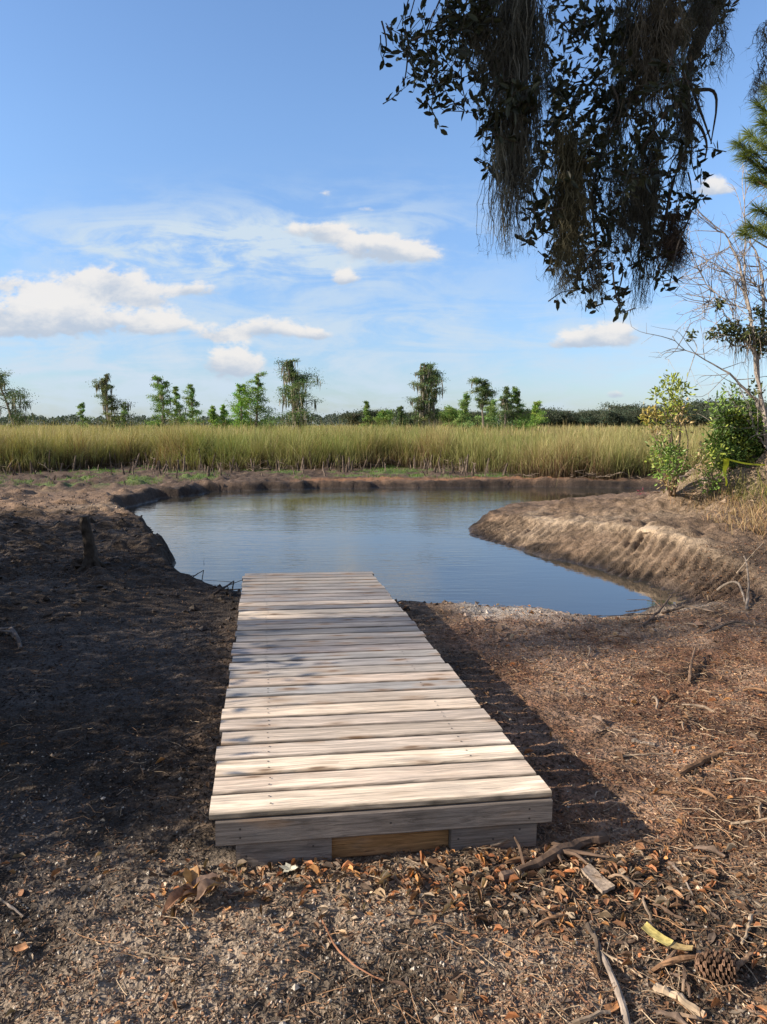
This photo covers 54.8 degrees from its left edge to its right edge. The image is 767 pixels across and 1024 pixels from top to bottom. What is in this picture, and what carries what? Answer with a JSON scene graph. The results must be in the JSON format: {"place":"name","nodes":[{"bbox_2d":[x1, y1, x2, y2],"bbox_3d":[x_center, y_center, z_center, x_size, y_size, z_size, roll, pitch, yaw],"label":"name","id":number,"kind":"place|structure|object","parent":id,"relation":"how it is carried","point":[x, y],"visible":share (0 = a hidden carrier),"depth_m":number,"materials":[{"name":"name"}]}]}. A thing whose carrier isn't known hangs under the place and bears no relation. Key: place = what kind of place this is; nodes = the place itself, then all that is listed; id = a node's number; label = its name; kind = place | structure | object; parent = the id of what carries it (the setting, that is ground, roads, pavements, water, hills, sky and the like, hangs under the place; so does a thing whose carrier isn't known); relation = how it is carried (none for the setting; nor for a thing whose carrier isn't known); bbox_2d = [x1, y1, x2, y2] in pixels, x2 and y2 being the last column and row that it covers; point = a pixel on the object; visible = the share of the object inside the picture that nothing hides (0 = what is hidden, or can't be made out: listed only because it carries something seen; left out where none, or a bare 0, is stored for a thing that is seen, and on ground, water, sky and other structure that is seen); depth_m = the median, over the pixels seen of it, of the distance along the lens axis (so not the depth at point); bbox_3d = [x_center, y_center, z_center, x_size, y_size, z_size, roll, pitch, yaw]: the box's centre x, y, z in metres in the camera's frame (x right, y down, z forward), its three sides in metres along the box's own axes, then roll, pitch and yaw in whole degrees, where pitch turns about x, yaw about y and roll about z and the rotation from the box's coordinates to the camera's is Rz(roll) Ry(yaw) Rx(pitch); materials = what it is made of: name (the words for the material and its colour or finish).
{"place":"outdoors","nodes":[
{"label":"outdoors","id":0,"kind":"place"},
{"bbox_2d":[0,425,766,1023],"bbox_3d":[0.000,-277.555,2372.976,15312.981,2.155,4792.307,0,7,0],"label":"ground","id":1,"kind":"structure","parent":0,"point":[600,533],"depth_m":3.92,"materials":[{"name":"soil"}]},
{"bbox_2d":[0,626,22,648],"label":"root","id":2,"kind":"object","parent":1,"relation":"on","point":[11,631],"visible":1,"depth_m":5.28,"materials":[{"name":"brown plant"}]},
{"bbox_2d":[0,368,38,429],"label":"bald cypress","id":3,"kind":"object","parent":1,"relation":"on","point":[18,415],"visible":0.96,"depth_m":69.13,"materials":[{"name":"green plant"}]},
{"bbox_2d":[76,402,94,428],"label":"young tree","id":4,"kind":"object","parent":1,"relation":"on","point":[81,411],"visible":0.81,"depth_m":89.07,"materials":[{"name":"green plant"}]},
{"bbox_2d":[70,515,107,571],"bbox_3d":[-3.088,0.328,7.672,0.431,0.574,0.400,-1,7,-12],"label":"tree stump","id":5,"kind":"object","parent":1,"relation":"on","point":[89,558],"visible":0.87,"depth_m":7.65,"materials":[{"name":"brown wood"}]},
{"bbox_2d":[88,373,139,433],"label":"bald cypress","id":6,"kind":"object","parent":1,"relation":"on","point":[115,418],"visible":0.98,"depth_m":86.85,"materials":[{"name":"green plant"}]},
{"bbox_2d":[138,374,191,429],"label":"bald cypress","id":7,"kind":"object","parent":1,"relation":"on","point":[160,387],"visible":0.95,"depth_m":84.78,"materials":[{"name":"green plant"}]},
{"bbox_2d":[168,386,190,429],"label":"bald cypress","id":8,"kind":"object","parent":1,"relation":"on","point":[176,396],"visible":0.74,"depth_m":87.21,"materials":[{"name":"green plant"}]},
{"bbox_2d":[162,865,224,913],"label":"crumpled leaf","id":9,"kind":"object","parent":1,"relation":"on","point":[197,885],"visible":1,"depth_m":2.35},
{"bbox_2d":[181,383,205,427],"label":"slim cypress","id":10,"kind":"object","parent":1,"relation":"on","point":[193,413],"visible":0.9,"depth_m":90.82,"materials":[{"name":"green plant"}]},
{"bbox_2d":[206,405,221,430],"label":"young tree","id":11,"kind":"object","parent":1,"relation":"on","point":[212,414],"visible":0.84,"depth_m":94.10,"materials":[{"name":"green plant"}]},
{"bbox_2d":[217,404,231,430],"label":"young tree","id":12,"kind":"object","parent":1,"relation":"on","point":[224,412],"visible":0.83,"depth_m":92.24,"materials":[{"name":"green plant"}]},
{"bbox_2d":[225,383,261,429],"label":"bald cypress","id":13,"kind":"object","parent":1,"relation":"on","point":[240,405],"visible":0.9,"depth_m":83.02,"materials":[{"name":"green plant"}]},
{"bbox_2d":[235,371,278,428],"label":"bald cypress","id":14,"kind":"object","parent":1,"relation":"on","point":[258,407],"visible":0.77,"depth_m":84.96,"materials":[{"name":"green plant"}]},
{"bbox_2d":[0,410,574,426],"bbox_3d":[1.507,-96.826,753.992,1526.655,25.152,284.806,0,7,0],"label":"forest","id":15,"kind":"object","parent":1,"relation":"on","point":[326,419],"visible":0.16,"depth_m":647.87,"materials":[{"name":"green plant"}]},
{"bbox_2d":[269,357,324,429],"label":"bald cypress","id":16,"kind":"object","parent":1,"relation":"on","point":[295,395],"visible":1,"depth_m":80.69,"materials":[{"name":"green plant"}]},
{"bbox_2d":[0,465,675,485],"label":"short grass","id":17,"kind":"structure","parent":1,"relation":"on","point":[371,473],"depth_m":23.05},
{"bbox_2d":[333,410,361,427],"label":"oak tree","id":18,"kind":"object","parent":1,"relation":"on","point":[349,417],"visible":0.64,"depth_m":212.30,"materials":[{"name":"green plant"}]},
{"bbox_2d":[320,918,383,980],"bbox_3d":[-0.111,1.272,2.147,0.041,0.013,0.330,-5,8,-35],"label":"twig","id":19,"kind":"object","parent":1,"relation":"on","point":[343,955],"visible":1,"depth_m":2.12,"materials":[{"name":"wood"}]},
{"bbox_2d":[358,400,372,426],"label":"slim cypress","id":20,"kind":"object","parent":1,"relation":"on","point":[367,419],"visible":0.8,"depth_m":103.75,"materials":[{"name":"green plant"}]},
{"bbox_2d":[347,406,397,425],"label":"oak tree","id":21,"kind":"object","parent":1,"relation":"on","point":[374,413],"visible":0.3,"depth_m":210.02,"materials":[{"name":"green plant"}]},
{"bbox_2d":[209,571,552,867],"bbox_3d":[-0.358,1.094,4.893,1.243,0.597,4.633,0,5,-9],"label":"dock","id":22,"kind":"object","parent":1,"relation":"on","point":[356,720],"visible":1,"depth_m":3.11,"materials":[{"name":"grey"}]},
{"bbox_2d":[0,414,762,484],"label":"marsh grass","id":23,"kind":"structure","parent":1,"relation":"on","point":[552,451],"depth_m":27.05,"materials":[{"name":"plant"}]},
{"bbox_2d":[370,409,395,428],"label":"young tree","id":24,"kind":"object","parent":1,"relation":"on","point":[386,415],"visible":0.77,"depth_m":113.38,"materials":[{"name":"green plant"}]},
{"bbox_2d":[0,555,766,1023],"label":"dead leaves","id":25,"kind":"object","parent":1,"relation":"on","point":[348,867],"visible":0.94,"depth_m":2.46,"materials":[{"name":"brown plant"}]},
{"bbox_2d":[0,568,766,1023],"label":"pine needles","id":26,"kind":"object","parent":1,"relation":"on","point":[728,984],"visible":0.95,"depth_m":2.48,"materials":[{"name":"plant"}]},
{"bbox_2d":[0,541,766,1023],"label":"wood chips","id":27,"kind":"object","parent":1,"relation":"on","point":[482,935],"visible":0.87,"depth_m":2.46,"materials":[{"name":"wood"}]},
{"bbox_2d":[567,1010,610,1023],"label":"stick","id":28,"kind":"object","parent":27,"relation":"on","point":[586,1018],"visible":1,"depth_m":1.87,"materials":[{"name":"wood"}]},
{"bbox_2d":[0,450,766,641],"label":"soil clods","id":29,"kind":"object","parent":1,"relation":"on","point":[193,607],"visible":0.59,"depth_m":6.78,"materials":[{"name":"soil"}]},
{"bbox_2d":[388,406,408,429],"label":"young tree","id":30,"kind":"object","parent":1,"relation":"on","point":[400,415],"visible":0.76,"depth_m":107.15,"materials":[{"name":"green plant"}]},
{"bbox_2d":[405,362,442,429],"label":"tall cypress","id":31,"kind":"object","parent":1,"relation":"on","point":[422,387],"visible":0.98,"depth_m":82.81,"materials":[{"name":"green plant"}]},
{"bbox_2d":[408,367,448,427],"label":"tall cypress","id":32,"kind":"object","parent":1,"relation":"on","point":[435,390],"visible":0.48,"depth_m":84.62,"materials":[{"name":"green plant"}]},
{"bbox_2d":[436,405,476,429],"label":"young tree","id":33,"kind":"object","parent":1,"relation":"on","point":[450,412],"visible":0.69,"depth_m":110.34,"materials":[{"name":"green plant"}]},
{"bbox_2d":[454,391,480,428],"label":"bald cypress","id":34,"kind":"object","parent":1,"relation":"on","point":[463,405],"visible":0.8,"depth_m":102.61,"materials":[{"name":"green plant"}]},
{"bbox_2d":[466,376,502,427],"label":"flat headed tree","id":35,"kind":"object","parent":1,"relation":"on","point":[483,391],"visible":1,"depth_m":90.55,"materials":[{"name":"green plant"}]},
{"bbox_2d":[474,399,510,427],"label":"bald cypress","id":36,"kind":"object","parent":1,"relation":"on","point":[491,410],"visible":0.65,"depth_m":106.59,"materials":[{"name":"green plant"}]},
{"bbox_2d":[480,385,523,430],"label":"bald cypress","id":37,"kind":"object","parent":1,"relation":"on","point":[504,403],"visible":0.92,"depth_m":94.92,"materials":[{"name":"green plant"}]},
{"bbox_2d":[499,856,534,865],"bbox_3d":[0.477,1.238,2.611,0.177,0.046,0.021,-3,7,-26],"label":"wood scrap","id":38,"kind":"object","parent":1,"relation":"on","point":[515,860],"visible":0.77,"depth_m":2.60,"materials":[{"name":"brown plant"}]},
{"bbox_2d":[508,386,536,428],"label":"bald cypress","id":39,"kind":"object","parent":1,"relation":"on","point":[520,406],"visible":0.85,"depth_m":95.53,"materials":[{"name":"green plant"}]},
{"bbox_2d":[521,400,550,429],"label":"young tree","id":40,"kind":"object","parent":1,"relation":"on","point":[537,405],"visible":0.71,"depth_m":103.65,"materials":[{"name":"green plant"}]},
{"bbox_2d":[506,405,568,426],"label":"oak tree","id":41,"kind":"object","parent":1,"relation":"on","point":[550,413],"visible":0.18,"depth_m":191.97,"materials":[{"name":"green plant"}]},
{"bbox_2d":[534,914,567,926],"bbox_3d":[0.519,1.255,2.280,0.121,0.023,0.015,-3,7,-21],"label":"wood scrap","id":42,"kind":"object","parent":1,"relation":"on","point":[552,917],"visible":1,"depth_m":2.27,"materials":[{"name":"brown plant"}]},
{"bbox_2d":[498,831,609,881],"bbox_3d":[0.608,1.224,2.652,0.502,0.082,0.224,-2,7,-15],"label":"root log","id":43,"kind":"object","parent":1,"relation":"on","point":[554,852],"visible":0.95,"depth_m":2.62,"materials":[{"name":"brown wood"}]},
{"bbox_2d":[549,408,572,427],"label":"oak tree","id":44,"kind":"object","parent":1,"relation":"on","point":[563,415],"visible":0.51,"depth_m":210.94,"materials":[{"name":"green plant"}]},
{"bbox_2d":[562,409,598,426],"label":"oak tree","id":45,"kind":"object","parent":1,"relation":"on","point":[582,414],"visible":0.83,"depth_m":210.89,"materials":[{"name":"green plant"}]},
{"bbox_2d":[585,922,601,967],"bbox_3d":[0.621,1.290,2.177,0.036,0.060,0.175,0,7,0],"label":"stick","id":46,"kind":"object","parent":1,"relation":"on","point":[591,932],"visible":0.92,"depth_m":2.19,"materials":[{"name":"wood"}]},
{"bbox_2d":[581,863,614,893],"bbox_3d":[0.718,1.236,2.500,0.055,0.020,0.143,-2,7,-20],"label":"bark piece","id":47,"kind":"object","parent":1,"relation":"on","point":[603,884],"visible":1,"depth_m":2.48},
{"bbox_2d":[593,930,630,1023],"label":"stick","id":48,"kind":"object","parent":1,"relation":"on","point":[621,1001],"visible":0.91,"depth_m":1.98,"materials":[{"name":"grey wood"}]},
{"bbox_2d":[584,406,640,427],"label":"oak tree","id":49,"kind":"object","parent":1,"relation":"on","point":[614,417],"visible":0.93,"depth_m":197.48,"materials":[{"name":"green plant"}]},
{"bbox_2d":[597,401,652,425],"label":"oak tree","id":50,"kind":"object","parent":1,"relation":"on","point":[616,406],"visible":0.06,"depth_m":234.55,"materials":[{"name":"green plant"}]},
{"bbox_2d":[592,579,671,628],"bbox_3d":[2.397,0.738,6.689,0.424,0.347,1.642,5,8,37],"label":"root","id":51,"kind":"object","parent":1,"relation":"on","point":[652,616],"visible":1,"depth_m":6.33,"materials":[{"name":"brown plant"}]},
{"bbox_2d":[610,405,662,426],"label":"oak tree","id":52,"kind":"object","parent":1,"relation":"on","point":[638,420],"visible":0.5,"depth_m":210.52,"materials":[{"name":"green plant"}]},
{"bbox_2d":[641,922,673,945],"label":"yellow leaf","id":53,"kind":"object","parent":1,"relation":"on","point":[651,931],"visible":1,"depth_m":2.20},
{"bbox_2d":[637,369,698,495],"bbox_3d":[4.274,-1.174,11.301,0.985,1.990,1.228,0,7,0],"label":"sapling","id":54,"kind":"object","parent":1,"relation":"on","point":[670,473],"visible":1,"depth_m":11.10,"materials":[{"name":"green plant"}]},
{"bbox_2d":[654,1010,687,1023],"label":"wood scrap","id":55,"kind":"object","parent":1,"relation":"on","point":[676,1016],"visible":0.98,"depth_m":1.91,"materials":[{"name":"brown plant"}]},
{"bbox_2d":[648,955,703,973],"bbox_3d":[0.833,1.279,2.096,0.175,0.045,0.020,-1,7,-8],"label":"wood scrap","id":56,"kind":"object","parent":1,"relation":"on","point":[675,960],"visible":0.82,"depth_m":2.09,"materials":[{"name":"brown plant"}]},
{"bbox_2d":[652,982,706,1019],"bbox_3d":[0.795,1.305,1.980,0.041,0.030,0.146,-6,9,-43],"label":"wood piece","id":57,"kind":"object","parent":1,"relation":"on","point":[664,990],"visible":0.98,"depth_m":1.98,"materials":[{"name":"beige wood"}]},
{"bbox_2d":[669,941,692,949],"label":"tan leaf","id":58,"kind":"object","parent":1,"relation":"on","point":[676,945],"visible":1,"depth_m":2.15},
{"bbox_2d":[657,405,712,426],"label":"oak tree","id":59,"kind":"object","parent":1,"relation":"on","point":[697,416],"visible":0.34,"depth_m":191.52,"materials":[{"name":"green plant"}]},
{"bbox_2d":[661,601,714,613],"bbox_3d":[2.742,0.864,6.560,0.456,0.108,0.310,5,9,39],"label":"root","id":60,"kind":"object","parent":1,"relation":"on","point":[678,608],"visible":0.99,"depth_m":6.59,"materials":[{"name":"brown plant"}]},
{"bbox_2d":[673,395,719,426],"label":"oak tree","id":61,"kind":"object","parent":1,"relation":"on","point":[703,422],"visible":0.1,"depth_m":230.56,"materials":[{"name":"green plant"}]},
{"bbox_2d":[630,150,766,449],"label":"bare tree","id":62,"kind":"object","parent":1,"relation":"on","point":[752,330],"visible":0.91,"depth_m":11.33,"materials":[{"name":"brown plant"}]},
{"bbox_2d":[693,259,762,306],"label":"spanish moss","id":63,"kind":"object","parent":62,"relation":"hanging from","point":[724,277],"visible":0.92,"depth_m":11.24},
{"bbox_2d":[718,329,766,367],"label":"spanish moss","id":64,"kind":"object","parent":62,"relation":"hanging from","point":[736,351],"visible":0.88,"depth_m":11.37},
{"bbox_2d":[676,749,738,781],"bbox_3d":[1.453,1.150,3.340,0.380,0.038,0.119,-4,8,-33],"label":"stick","id":65,"kind":"object","parent":1,"relation":"on","point":[701,761],"visible":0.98,"depth_m":3.37,"materials":[{"name":"wood"}]},
{"bbox_2d":[693,845,724,856],"bbox_3d":[1.175,1.217,2.667,0.108,0.030,0.019,0,6,32],"label":"wood scrap","id":66,"kind":"object","parent":1,"relation":"on","point":[712,848],"visible":1,"depth_m":2.66,"materials":[{"name":"brown plant"}]},
{"bbox_2d":[689,437,733,493],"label":"bush","id":67,"kind":"object","parent":1,"relation":"on","point":[710,469],"visible":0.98,"depth_m":11.20,"materials":[{"name":"green plant"}]},
{"bbox_2d":[694,949,737,985],"bbox_3d":[0.928,1.268,2.062,0.113,0.090,0.087,4,8,31],"label":"pine cone","id":68,"kind":"object","parent":1,"relation":"on","point":[720,965],"visible":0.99,"depth_m":2.04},
{"bbox_2d":[691,506,746,525],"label":"grass tuft","id":69,"kind":"object","parent":1,"relation":"on","point":[721,515],"visible":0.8,"depth_m":9.81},
{"bbox_2d":[704,485,746,510],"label":"grass tuft","id":70,"kind":"object","parent":1,"relation":"on","point":[732,502],"visible":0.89,"depth_m":10.84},
{"bbox_2d":[693,395,766,418],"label":"oak tree","id":71,"kind":"object","parent":1,"relation":"on","point":[722,402],"visible":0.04,"depth_m":190.01,"materials":[{"name":"green plant"}]},
{"bbox_2d":[695,382,766,478],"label":"green bush","id":72,"kind":"object","parent":1,"relation":"on","point":[745,446],"visible":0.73,"depth_m":11.63,"materials":[{"name":"green plant"}]},
{"bbox_2d":[704,498,762,519],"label":"grass tuft","id":73,"kind":"object","parent":1,"relation":"on","point":[733,512],"visible":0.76,"depth_m":10.22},
{"bbox_2d":[704,621,766,633],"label":"root","id":74,"kind":"object","parent":1,"relation":"on","point":[722,625],"visible":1,"depth_m":5.74,"materials":[{"name":"brown plant"}]},
{"bbox_2d":[721,463,762,500],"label":"grass tuft","id":75,"kind":"object","parent":1,"relation":"on","point":[738,484],"visible":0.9,"depth_m":11.13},
{"bbox_2d":[719,515,766,538],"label":"grass tuft","id":76,"kind":"object","parent":1,"relation":"on","point":[750,529],"visible":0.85,"depth_m":9.08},
{"bbox_2d":[723,458,764,485],"bbox_3d":[5.830,-0.633,11.306,1.678,0.412,0.065,-3,7,-23],"label":"yellow ribbon","id":77,"kind":"object","parent":1,"relation":"on","point":[725,463],"visible":1,"depth_m":11.02,"materials":[{"name":"fabric"}]},
{"bbox_2d":[736,952,753,971],"bbox_3d":[1.015,1.279,2.099,0.116,0.024,0.021,-5,9,-38],"label":"stick","id":78,"kind":"object","parent":1,"relation":"on","point":[742,961],"visible":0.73,"depth_m":2.10,"materials":[{"name":"wood"}]},
{"bbox_2d":[724,80,766,247],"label":"pine tree","id":79,"kind":"object","parent":1,"relation":"on","point":[746,152],"visible":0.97,"depth_m":8.84,"materials":[{"name":"green plant"}]},
{"bbox_2d":[725,502,766,525],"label":"grass tuft","id":80,"kind":"object","parent":1,"relation":"on","point":[752,520],"visible":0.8,"depth_m":9.82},
{"bbox_2d":[743,556,749,610],"bbox_3d":[3.396,0.651,6.915,0.047,0.278,1.303,3,7,25],"label":"root","id":81,"kind":"object","parent":1,"relation":"on","point":[747,599],"visible":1,"depth_m":6.73,"materials":[{"name":"brown plant"}]},
{"bbox_2d":[740,914,752,943],"bbox_3d":[1.098,1.258,2.230,0.016,0.014,0.152,5,8,34],"label":"stick","id":82,"kind":"object","parent":1,"relation":"on","point":[749,922],"visible":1,"depth_m":2.23,"materials":[{"name":"wood"}]},
{"bbox_2d":[729,476,766,512],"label":"grass tuft","id":83,"kind":"object","parent":1,"relation":"on","point":[752,495],"visible":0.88,"depth_m":10.92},
{"bbox_2d":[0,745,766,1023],"bbox_3d":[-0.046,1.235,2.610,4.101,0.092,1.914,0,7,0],"label":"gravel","id":84,"kind":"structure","parent":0,"point":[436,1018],"depth_m":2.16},
{"bbox_2d":[0,0,766,424],"label":"sky","id":85,"kind":"structure","parent":0,"point":[204,194],"materials":[{"name":"blue"}]},
{"bbox_2d":[126,487,694,616],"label":"water","id":86,"kind":"structure","parent":0,"point":[415,544],"depth_m":10.83,"materials":[{"name":"blue liquid"}]},
{"bbox_2d":[208,580,241,595],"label":"branch","id":87,"kind":"object","parent":86,"relation":"in","point":[221,589],"visible":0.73,"depth_m":7.02,"materials":[{"name":"brown plant"}]},
{"bbox_2d":[379,0,737,322],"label":"live oak","id":88,"kind":"object","parent":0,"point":[456,24],"visible":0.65,"depth_m":3.77,"materials":[{"name":"green plant"}]},
{"bbox_2d":[461,0,514,86],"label":"spanish moss","id":89,"kind":"object","parent":88,"relation":"hanging from","point":[486,42],"visible":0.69,"depth_m":3.62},
{"bbox_2d":[480,120,540,219],"bbox_3d":[0.641,-1.742,3.802,0.261,0.544,0.311,-3,7,-22],"label":"spanish moss","id":90,"kind":"object","parent":88,"relation":"hanging from","point":[513,176],"visible":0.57,"depth_m":3.77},
{"bbox_2d":[471,0,558,263],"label":"spanish moss","id":91,"kind":"object","parent":88,"relation":"hanging from","point":[523,27],"visible":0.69,"depth_m":3.72,"materials":[{"name":"plant"}]},
{"bbox_2d":[533,13,568,137],"bbox_3d":[0.893,-2.324,3.944,0.245,0.671,0.223,3,7,25],"label":"spanish moss","id":92,"kind":"object","parent":88,"relation":"hanging from","point":[549,64],"visible":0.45,"depth_m":3.94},
{"bbox_2d":[539,247,578,299],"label":"spanish moss","id":93,"kind":"object","parent":88,"relation":"hanging from","point":[558,275],"visible":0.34,"depth_m":3.96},
{"bbox_2d":[535,111,605,302],"bbox_3d":[0.930,-1.507,3.724,0.340,0.953,0.366,4,8,33],"label":"spanish moss","id":94,"kind":"object","parent":88,"relation":"hanging from","point":[570,195],"visible":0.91,"depth_m":3.69,"materials":[{"name":"plant"}]},
{"bbox_2d":[574,239,622,319],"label":"spanish moss","id":95,"kind":"object","parent":88,"relation":"hanging from","point":[597,285],"visible":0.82,"depth_m":3.94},
{"bbox_2d":[586,92,638,228],"bbox_3d":[1.223,-1.934,4.086,0.370,0.768,0.295,-4,8,-30],"label":"spanish moss","id":96,"kind":"object","parent":88,"relation":"hanging from","point":[602,158],"visible":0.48,"depth_m":4.08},
{"bbox_2d":[596,0,649,143],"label":"spanish moss","id":97,"kind":"object","parent":88,"relation":"hanging from","point":[621,12],"visible":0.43,"depth_m":3.81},
{"bbox_2d":[600,163,652,265],"bbox_3d":[1.323,-1.606,4.028,0.309,0.554,0.283,3,7,26],"label":"spanish moss","id":98,"kind":"object","parent":88,"relation":"hanging from","point":[618,231],"visible":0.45,"depth_m":4.02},
{"bbox_2d":[610,117,677,312],"bbox_3d":[1.381,-1.549,3.908,0.332,1.034,0.316,0,7,0],"label":"spanish moss","id":99,"kind":"object","parent":88,"relation":"hanging from","point":[649,211],"visible":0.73,"depth_m":3.92,"materials":[{"name":"plant"}]},
{"bbox_2d":[615,0,700,131],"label":"spanish moss","id":100,"kind":"object","parent":88,"relation":"hanging from","point":[654,37],"visible":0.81,"depth_m":3.59,"materials":[{"name":"plant"}]},
{"bbox_2d":[645,208,700,278],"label":"spanish moss","id":101,"kind":"object","parent":88,"relation":"attached to","point":[671,240],"visible":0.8,"depth_m":3.82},
{"bbox_2d":[665,80,704,203],"bbox_3d":[1.607,-1.987,3.979,0.267,0.657,0.262,-2,7,-18],"label":"spanish moss","id":102,"kind":"object","parent":88,"relation":"attached to","point":[683,128],"visible":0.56,"depth_m":3.95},
{"bbox_2d":[665,0,722,120],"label":"spanish moss","id":103,"kind":"object","parent":88,"relation":"hanging from","point":[695,45],"visible":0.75,"depth_m":3.81,"materials":[{"name":"plant"}]},
{"bbox_2d":[700,0,739,85],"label":"spanish moss","id":104,"kind":"object","parent":88,"relation":"hanging from","point":[722,28],"visible":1,"depth_m":3.71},
{"bbox_2d":[740,20,766,114],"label":"spanish moss","id":105,"kind":"object","parent":88,"relation":"hanging from","point":[763,32],"visible":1,"depth_m":3.64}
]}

